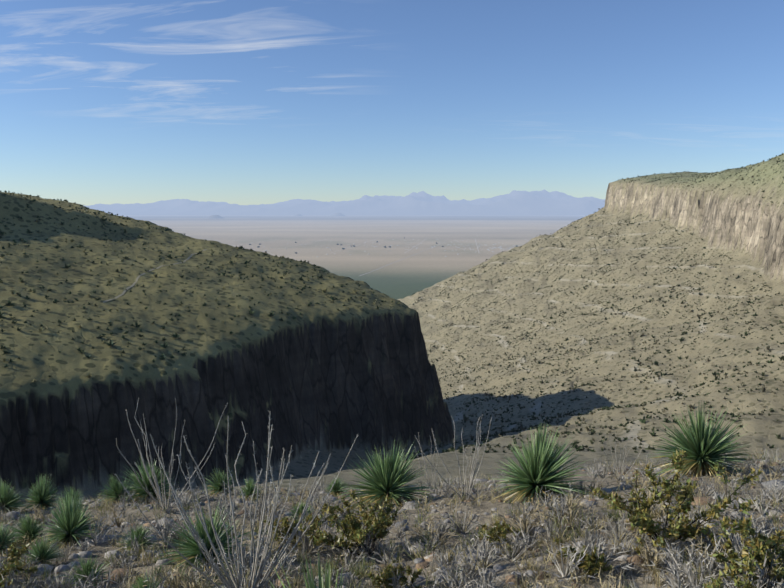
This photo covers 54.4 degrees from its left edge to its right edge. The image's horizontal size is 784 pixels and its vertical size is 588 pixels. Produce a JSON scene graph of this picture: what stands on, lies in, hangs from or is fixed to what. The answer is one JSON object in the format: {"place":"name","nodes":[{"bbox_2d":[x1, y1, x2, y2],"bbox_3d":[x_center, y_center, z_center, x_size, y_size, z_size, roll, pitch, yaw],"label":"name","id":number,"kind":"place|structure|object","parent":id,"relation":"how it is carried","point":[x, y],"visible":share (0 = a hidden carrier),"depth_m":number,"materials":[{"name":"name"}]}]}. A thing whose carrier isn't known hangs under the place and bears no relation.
{"place":"outdoors","nodes":[
{"label":"outdoors","id":0,"kind":"place"},
{"bbox_2d":[103,249,206,302],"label":"trail path","id":1,"kind":"structure","parent":0,"point":[136,280],"depth_m":293.35,"materials":[{"name":"beige soil"}]},
{"bbox_2d":[206,213,344,218],"bbox_3d":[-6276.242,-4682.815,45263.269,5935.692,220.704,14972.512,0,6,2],"label":"distant hills","id":2,"kind":"structure","parent":0,"point":[220,217],"depth_m":38714.86,"materials":[{"name":"stone"}]},
{"bbox_2d":[83,190,604,214],"bbox_3d":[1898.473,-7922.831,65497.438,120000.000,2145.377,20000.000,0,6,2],"label":"mountain terrain","id":3,"kind":"structure","parent":0,"point":[542,202],"depth_m":58739.19,"materials":[{"name":"stone"}]},
{"bbox_2d":[0,154,783,587],"bbox_3d":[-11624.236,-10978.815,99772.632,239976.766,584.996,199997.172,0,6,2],"label":"terrain","id":4,"kind":"structure","parent":0,"point":[322,376],"depth_m":317.89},
{"bbox_2d":[0,190,403,381],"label":"shrubs","id":5,"kind":"object","parent":4,"relation":"on","point":[111,343],"visible":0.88,"depth_m":296.08,"materials":[{"name":"green plant"}]},
{"bbox_2d":[235,237,510,256],"bbox_3d":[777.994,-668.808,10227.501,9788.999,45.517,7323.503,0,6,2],"label":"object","id":6,"kind":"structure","parent":4,"relation":"on","point":[417,247],"depth_m":9574.68,"materials":[{"name":"green plant"}]},
{"bbox_2d":[115,398,643,587],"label":"ocotillo plants","id":7,"kind":"object","parent":4,"relation":"on","point":[254,579],"visible":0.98,"depth_m":5.70,"materials":[{"name":"grey plant"}]},
{"bbox_2d":[0,400,759,587],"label":"yucca plants","id":8,"kind":"object","parent":4,"relation":"on","point":[700,446],"visible":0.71,"depth_m":10.16,"materials":[{"name":"green plant"}]},
{"bbox_2d":[249,237,517,253],"bbox_3d":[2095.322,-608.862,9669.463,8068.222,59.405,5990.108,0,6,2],"label":"distant trees","id":9,"kind":"object","parent":4,"relation":"on","point":[344,248],"visible":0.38,"depth_m":9764.58,"materials":[{"name":"green plant"}]},
{"bbox_2d":[0,447,783,587],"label":"dry shrub twigs","id":10,"kind":"object","parent":4,"relation":"on","point":[671,561],"visible":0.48,"depth_m":6.82,"materials":[{"name":"grey plant"}]},
{"bbox_2d":[0,451,783,587],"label":"grass clumps","id":11,"kind":"object","parent":4,"relation":"on","point":[362,570],"visible":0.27,"depth_m":7.12,"materials":[{"name":"plant"}]},
{"bbox_2d":[0,458,783,587],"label":"scattered rocks","id":12,"kind":"object","parent":4,"relation":"on","point":[512,578],"visible":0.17,"depth_m":7.53,"materials":[{"name":"grey stone"}]},
{"bbox_2d":[0,449,783,587],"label":"creosote","id":13,"kind":"object","parent":4,"relation":"on","point":[641,520],"depth_m":6.00,"materials":[{"name":"green plant"}]},
{"bbox_2d":[389,153,783,461],"bbox_3d":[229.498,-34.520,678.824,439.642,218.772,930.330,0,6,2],"label":"shrubs","id":14,"kind":"object","parent":4,"relation":"on","point":[497,434],"visible":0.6,"depth_m":471.97,"materials":[{"name":"green plant"}]},
{"bbox_2d":[0,0,783,205],"label":"sky","id":15,"kind":"structure","parent":0,"point":[240,102],"materials":[{"name":"blue"}]}
]}

